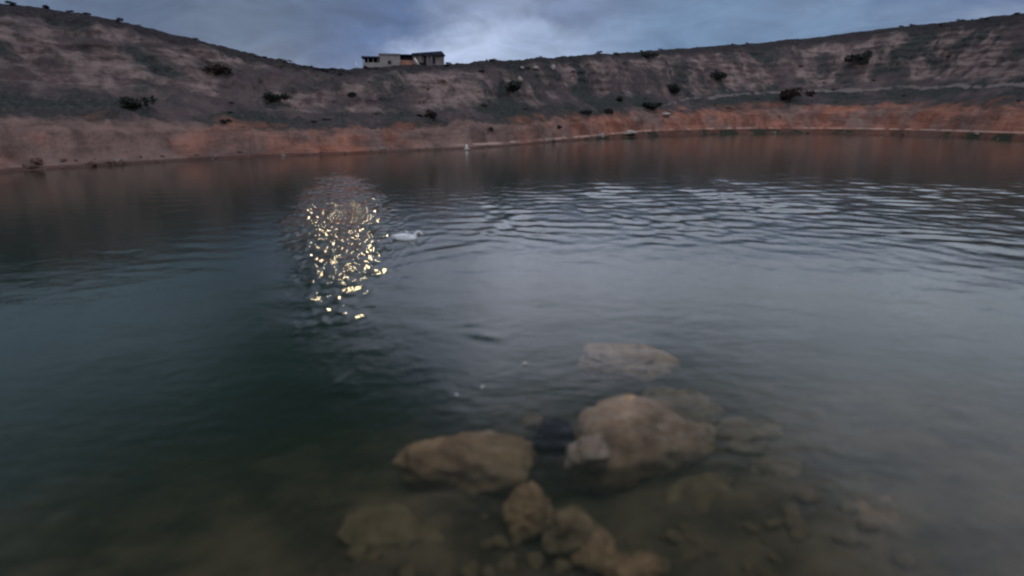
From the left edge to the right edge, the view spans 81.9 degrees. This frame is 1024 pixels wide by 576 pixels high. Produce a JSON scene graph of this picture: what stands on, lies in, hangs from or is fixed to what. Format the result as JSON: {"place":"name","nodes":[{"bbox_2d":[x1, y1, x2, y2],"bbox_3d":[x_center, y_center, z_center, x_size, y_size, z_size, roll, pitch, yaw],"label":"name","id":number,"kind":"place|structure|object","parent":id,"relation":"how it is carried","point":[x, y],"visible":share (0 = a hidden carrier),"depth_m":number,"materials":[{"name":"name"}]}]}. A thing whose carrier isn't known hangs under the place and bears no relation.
{"place":"outdoors","nodes":[
{"label":"outdoors","id":0,"kind":"place"},
{"bbox_2d":[0,157,1023,575],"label":"lake bed","id":1,"kind":"object","parent":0,"point":[206,393],"visible":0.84,"depth_m":16.78,"materials":[{"name":"grey liquid"}]},
{"bbox_2d":[346,541,368,560],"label":"silted stone","id":2,"kind":"object","parent":1,"relation":"on","point":[357,550],"visible":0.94,"depth_m":5.49,"materials":[{"name":"stone"}]},
{"bbox_2d":[364,550,381,561],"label":"silted stone","id":3,"kind":"object","parent":1,"relation":"on","point":[374,555],"visible":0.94,"depth_m":5.37,"materials":[{"name":"stone"}]},
{"bbox_2d":[336,501,443,549],"bbox_3d":[-1.144,2.525,5.933,1.294,0.386,0.784,10,19,30],"label":"submerged rock","id":4,"kind":"object","parent":1,"relation":"on","point":[390,524],"visible":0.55,"depth_m":5.86,"materials":[{"name":"brown stone"}]},
{"bbox_2d":[399,564,415,575],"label":"silted stone","id":5,"kind":"object","parent":1,"relation":"on","point":[408,570],"visible":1,"depth_m":5.18,"materials":[{"name":"stone"}]},
{"bbox_2d":[392,430,541,499],"bbox_3d":[-0.517,2.228,7.122,1.814,1.111,1.088,-2,17,-8],"label":"submerged rock","id":6,"kind":"object","parent":1,"relation":"on","point":[489,465],"visible":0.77,"depth_m":6.72,"materials":[{"name":"brown stone"}]},
{"bbox_2d":[461,561,480,575],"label":"silted stone","id":7,"kind":"object","parent":1,"relation":"on","point":[472,568],"visible":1,"depth_m":5.27,"materials":[{"name":"stone"}]},
{"bbox_2d":[480,513,488,519],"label":"silted stone","id":8,"kind":"object","parent":1,"relation":"on","point":[484,516],"visible":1,"depth_m":6.17,"materials":[{"name":"stone"}]},
{"bbox_2d":[480,538,492,550],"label":"silted stone","id":9,"kind":"object","parent":1,"relation":"on","point":[485,544],"visible":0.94,"depth_m":5.63,"materials":[{"name":"stone"}]},
{"bbox_2d":[481,565,495,575],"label":"silted stone","id":10,"kind":"object","parent":1,"relation":"on","point":[489,570],"visible":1,"depth_m":5.23,"materials":[{"name":"stone"}]},
{"bbox_2d":[491,535,509,550],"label":"silted stone","id":11,"kind":"object","parent":1,"relation":"on","point":[500,542],"visible":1,"depth_m":5.61,"materials":[{"name":"stone"}]},
{"bbox_2d":[496,559,516,573],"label":"silted stone","id":12,"kind":"object","parent":1,"relation":"on","point":[508,566],"visible":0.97,"depth_m":5.32,"materials":[{"name":"grey stone"}]},
{"bbox_2d":[504,552,517,563],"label":"silted stone","id":13,"kind":"object","parent":1,"relation":"on","point":[512,556],"visible":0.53,"depth_m":5.46,"materials":[{"name":"stone"}]},
{"bbox_2d":[511,536,522,545],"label":"silted stone","id":14,"kind":"object","parent":1,"relation":"on","point":[516,541],"visible":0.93,"depth_m":5.80,"materials":[{"name":"stone"}]},
{"bbox_2d":[501,481,553,541],"bbox_3d":[0.166,2.329,6.148,0.597,0.616,0.610,-9,19,-29],"label":"submerged rock","id":15,"kind":"object","parent":1,"relation":"on","point":[527,511],"visible":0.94,"depth_m":5.98,"materials":[{"name":"brown stone"}]},
{"bbox_2d":[521,413,543,429],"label":"submerged rock","id":16,"kind":"object","parent":1,"relation":"on","point":[530,421],"visible":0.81,"depth_m":7.88,"materials":[{"name":"grey stone"}]},
{"bbox_2d":[526,552,544,570],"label":"silted stone","id":17,"kind":"object","parent":1,"relation":"on","point":[535,561],"visible":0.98,"depth_m":5.49,"materials":[{"name":"stone"}]},
{"bbox_2d":[532,417,574,457],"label":"submerged rock","id":18,"kind":"object","parent":1,"relation":"on","point":[553,437],"visible":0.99,"depth_m":7.03,"materials":[{"name":"grey stone"}]},
{"bbox_2d":[553,558,574,573],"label":"silted stone","id":19,"kind":"object","parent":1,"relation":"on","point":[562,565],"visible":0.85,"depth_m":5.46,"materials":[{"name":"stone"}]},
{"bbox_2d":[541,505,607,558],"bbox_3d":[0.602,2.389,5.690,0.586,0.530,0.668,-13,21,-38],"label":"submerged rock","id":20,"kind":"object","parent":1,"relation":"on","point":[570,529],"visible":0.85,"depth_m":5.57,"materials":[{"name":"stone"}]},
{"bbox_2d":[570,527,621,575],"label":"submerged rock","id":21,"kind":"object","parent":1,"relation":"on","point":[595,553],"visible":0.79,"depth_m":5.43,"materials":[{"name":"brown stone"}]},
{"bbox_2d":[576,343,680,382],"bbox_3d":[1.880,1.166,9.513,1.578,0.510,1.085,6,18,19],"label":"submerged rock","id":22,"kind":"object","parent":1,"relation":"on","point":[634,363],"visible":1,"depth_m":9.27,"materials":[{"name":"stone"}]},
{"bbox_2d":[603,551,661,575],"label":"submerged rock","id":23,"kind":"object","parent":1,"relation":"on","point":[640,563],"visible":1,"depth_m":5.12,"materials":[{"name":"brown stone"}]},
{"bbox_2d":[571,394,716,495],"bbox_3d":[1.792,2.109,7.760,2.270,1.508,1.169,-9,19,-27],"label":"submerged rock","id":24,"kind":"object","parent":1,"relation":"on","point":[647,439],"visible":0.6,"depth_m":7.26,"materials":[{"name":"brown stone"}]},
{"bbox_2d":[564,433,611,470],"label":"submerged rock","id":25,"kind":"object","parent":24,"relation":"on","point":[591,452],"visible":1,"depth_m":6.67,"materials":[{"name":"brown stone"}]},
{"bbox_2d":[659,557,671,575],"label":"silted stone","id":26,"kind":"object","parent":1,"relation":"on","point":[665,566],"visible":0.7,"depth_m":5.43,"materials":[{"name":"stone"}]},
{"bbox_2d":[663,529,684,545],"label":"silted stone","id":27,"kind":"object","parent":1,"relation":"on","point":[673,537],"visible":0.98,"depth_m":5.85,"materials":[{"name":"grey stone"}]},
{"bbox_2d":[638,386,725,425],"bbox_3d":[2.315,1.722,8.296,1.289,0.615,0.869,0,16,0],"label":"submerged rock","id":28,"kind":"object","parent":1,"relation":"on","point":[693,405],"visible":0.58,"depth_m":8.10,"materials":[{"name":"stone"}]},
{"bbox_2d":[663,472,733,512],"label":"submerged rock","id":29,"kind":"object","parent":1,"relation":"on","point":[702,493],"visible":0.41,"depth_m":6.57,"materials":[{"name":"stone"}]},
{"bbox_2d":[740,557,754,574],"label":"silted stone","id":30,"kind":"object","parent":1,"relation":"on","point":[747,565],"visible":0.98,"depth_m":5.41,"materials":[{"name":"grey stone"}]},
{"bbox_2d":[712,417,785,456],"bbox_3d":[3.089,2.023,7.873,1.163,0.499,0.775,-16,23,-42],"label":"submerged rock","id":31,"kind":"object","parent":1,"relation":"on","point":[744,436],"visible":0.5,"depth_m":7.62,"materials":[{"name":"grey stone"}]},
{"bbox_2d":[742,521,760,533],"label":"silted stone","id":32,"kind":"object","parent":1,"relation":"on","point":[749,527],"visible":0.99,"depth_m":5.95,"materials":[{"name":"stone"}]},
{"bbox_2d":[763,518,781,531],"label":"silted stone","id":33,"kind":"object","parent":1,"relation":"on","point":[772,524],"visible":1,"depth_m":5.91,"materials":[{"name":"stone"}]},
{"bbox_2d":[766,552,780,564],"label":"silted stone","id":34,"kind":"object","parent":1,"relation":"on","point":[773,557],"visible":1,"depth_m":5.54,"materials":[{"name":"stone"}]},
{"bbox_2d":[750,457,801,477],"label":"submerged rock","id":35,"kind":"object","parent":1,"relation":"on","point":[767,467],"visible":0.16,"depth_m":6.90,"materials":[{"name":"grey stone"}]},
{"bbox_2d":[781,503,799,515],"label":"silted stone","id":36,"kind":"object","parent":1,"relation":"on","point":[789,509],"visible":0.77,"depth_m":6.08,"materials":[{"name":"grey stone"}]},
{"bbox_2d":[781,514,805,529],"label":"silted stone","id":37,"kind":"object","parent":1,"relation":"on","point":[790,522],"visible":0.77,"depth_m":5.92,"materials":[{"name":"stone"}]},
{"bbox_2d":[788,526,809,540],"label":"silted stone","id":38,"kind":"object","parent":1,"relation":"on","point":[798,533],"visible":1,"depth_m":5.80,"materials":[{"name":"grey stone"}]},
{"bbox_2d":[793,489,817,503],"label":"silted stone","id":39,"kind":"object","parent":1,"relation":"on","point":[806,496],"visible":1,"depth_m":6.19,"materials":[{"name":"stone"}]},
{"bbox_2d":[832,529,860,547],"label":"silted stone","id":40,"kind":"object","parent":1,"relation":"on","point":[849,538],"visible":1,"depth_m":5.59,"materials":[{"name":"stone"}]},
{"bbox_2d":[839,499,859,515],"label":"silted stone","id":41,"kind":"object","parent":1,"relation":"on","point":[848,507],"visible":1,"depth_m":6.04,"materials":[{"name":"grey stone"}]},
{"bbox_2d":[857,518,880,532],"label":"silted stone","id":42,"kind":"object","parent":1,"relation":"on","point":[865,525],"visible":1,"depth_m":5.75,"materials":[{"name":"stone"}]},
{"bbox_2d":[845,495,899,524],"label":"submerged rock","id":43,"kind":"object","parent":1,"relation":"on","point":[876,515],"visible":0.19,"depth_m":5.97,"materials":[{"name":"grey stone"}]},
{"bbox_2d":[891,552,916,569],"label":"silted stone","id":44,"kind":"object","parent":1,"relation":"on","point":[906,560],"visible":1,"depth_m":5.23,"materials":[{"name":"grey stone"}]},
{"bbox_2d":[0,3,1023,228],"bbox_3d":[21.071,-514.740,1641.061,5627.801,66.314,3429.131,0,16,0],"label":"hillside","id":45,"kind":"structure","parent":0,"point":[68,81],"depth_m":66.93,"materials":[{"name":"brown soil"}]},
{"bbox_2d":[4,0,16,5],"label":"scrub tuft","id":46,"kind":"object","parent":45,"relation":"on","point":[12,3],"visible":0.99,"depth_m":52.88,"materials":[{"name":"green plant"}]},
{"bbox_2d":[22,163,36,168],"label":"shore rock","id":47,"kind":"object","parent":45,"relation":"on","point":[29,165],"visible":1,"depth_m":37.87,"materials":[{"name":"brown stone"}]},
{"bbox_2d":[30,157,42,164],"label":"shore rock","id":48,"kind":"object","parent":45,"relation":"on","point":[36,161],"visible":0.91,"depth_m":38.31,"materials":[{"name":"stone"}]},
{"bbox_2d":[87,161,96,165],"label":"shore rock","id":49,"kind":"object","parent":45,"relation":"on","point":[91,163],"visible":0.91,"depth_m":40.41,"materials":[{"name":"brown stone"}]},
{"bbox_2d":[115,161,124,164],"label":"shore rock","id":50,"kind":"object","parent":45,"relation":"on","point":[120,163],"visible":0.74,"depth_m":41.68,"materials":[{"name":"brown stone"}]},
{"bbox_2d":[121,104,133,108],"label":"scrub tuft","id":51,"kind":"object","parent":45,"relation":"on","point":[126,106],"visible":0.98,"depth_m":47.57,"materials":[{"name":"green plant"}]},
{"bbox_2d":[120,96,157,108],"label":"scrub bush","id":52,"kind":"object","parent":45,"relation":"on","point":[130,101],"visible":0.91,"depth_m":48.21,"materials":[{"name":"green plant"}]},
{"bbox_2d":[203,63,231,74],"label":"scrub bush","id":53,"kind":"object","parent":45,"relation":"on","point":[217,70],"visible":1,"depth_m":58.85,"materials":[{"name":"brown plant"}]},
{"bbox_2d":[219,119,232,122],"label":"scrub tuft","id":54,"kind":"object","parent":45,"relation":"on","point":[224,120],"visible":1,"depth_m":51.24,"materials":[{"name":"green plant"}]},
{"bbox_2d":[262,91,292,101],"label":"scrub bush","id":55,"kind":"object","parent":45,"relation":"on","point":[269,96],"visible":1,"depth_m":59.33,"materials":[{"name":"green plant"}]},
{"bbox_2d":[347,92,356,97],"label":"scrub bush","id":56,"kind":"object","parent":45,"relation":"on","point":[352,94],"visible":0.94,"depth_m":64.42,"materials":[{"name":"green plant"}]},
{"bbox_2d":[361,51,444,67],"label":"house","id":57,"kind":"structure","parent":45,"relation":"on","point":[392,59],"depth_m":77.45,"materials":[{"name":"paint"}]},
{"bbox_2d":[400,56,412,59],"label":"window","id":58,"kind":"structure","parent":57,"relation":"in","point":[401,57],"depth_m":78.00,"materials":[{"name":"black glass"}]},
{"bbox_2d":[423,56,426,65],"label":"door","id":59,"kind":"structure","parent":57,"relation":"in","point":[424,57],"depth_m":77.80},
{"bbox_2d":[432,56,435,64],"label":"window","id":60,"kind":"structure","parent":57,"relation":"in","point":[433,57],"depth_m":77.99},
{"bbox_2d":[424,109,437,118],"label":"scrub bush","id":61,"kind":"object","parent":45,"relation":"on","point":[432,114],"visible":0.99,"depth_m":63.29,"materials":[{"name":"brown plant"}]},
{"bbox_2d":[506,80,521,93],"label":"scrub bush","id":62,"kind":"object","parent":45,"relation":"on","point":[512,85],"visible":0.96,"depth_m":77.11,"materials":[{"name":"green plant"}]},
{"bbox_2d":[580,110,592,113],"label":"scrub bush","id":63,"kind":"object","parent":45,"relation":"on","point":[587,111],"visible":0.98,"depth_m":84.11,"materials":[{"name":"green plant"}]},
{"bbox_2d":[604,108,613,113],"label":"scrub bush","id":64,"kind":"object","parent":45,"relation":"on","point":[608,110],"visible":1,"depth_m":89.36,"materials":[{"name":"green plant"}]},
{"bbox_2d":[615,96,622,100],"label":"scrub bush","id":65,"kind":"object","parent":45,"relation":"on","point":[619,98],"visible":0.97,"depth_m":95.52,"materials":[{"name":"green plant"}]},
{"bbox_2d":[625,130,636,134],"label":"stone","id":66,"kind":"object","parent":45,"relation":"on","point":[630,132],"visible":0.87,"depth_m":89.31,"materials":[{"name":"grey stone"}]},
{"bbox_2d":[641,51,659,57],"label":"scrub bush","id":67,"kind":"object","parent":45,"relation":"on","point":[650,54],"visible":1,"depth_m":108.64,"materials":[{"name":"green plant"}]},
{"bbox_2d":[640,102,662,109],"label":"scrub bush","id":68,"kind":"object","parent":45,"relation":"on","point":[653,105],"visible":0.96,"depth_m":97.70,"materials":[{"name":"green plant"}]},
{"bbox_2d":[662,112,670,116],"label":"stone","id":69,"kind":"object","parent":45,"relation":"on","point":[665,114],"visible":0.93,"depth_m":98.07,"materials":[{"name":"grey stone"}]},
{"bbox_2d":[666,83,680,92],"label":"scrub bush","id":70,"kind":"object","parent":45,"relation":"on","point":[673,87],"visible":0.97,"depth_m":107.06,"materials":[{"name":"green plant"}]},
{"bbox_2d":[710,71,727,80],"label":"scrub bush","id":71,"kind":"object","parent":45,"relation":"on","point":[718,75],"visible":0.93,"depth_m":114.94,"materials":[{"name":"green plant"}]},
{"bbox_2d":[778,87,816,101],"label":"scrub bush","id":72,"kind":"object","parent":45,"relation":"on","point":[787,94],"visible":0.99,"depth_m":111.89,"materials":[{"name":"brown plant"}]},
{"bbox_2d":[844,49,872,63],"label":"scrub bush","id":73,"kind":"object","parent":45,"relation":"on","point":[861,59],"visible":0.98,"depth_m":117.04,"materials":[{"name":"green plant"}]},
{"bbox_2d":[0,133,1023,281],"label":"water","id":74,"kind":"structure","parent":0,"point":[965,158],"depth_m":37.59,"materials":[{"name":"liquid"}]},
{"bbox_2d":[391,230,424,242],"bbox_3d":[-3.015,-1.500,17.105,0.970,0.368,0.335,1,17,4],"label":"swan","id":75,"kind":"object","parent":74,"relation":"on","point":[406,237],"visible":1,"depth_m":17.01,"materials":[{"name":"white"}]},
{"bbox_2d":[0,0,1023,69],"label":"sky","id":76,"kind":"structure","parent":0,"point":[316,33],"materials":[{"name":"blue"}]}
]}

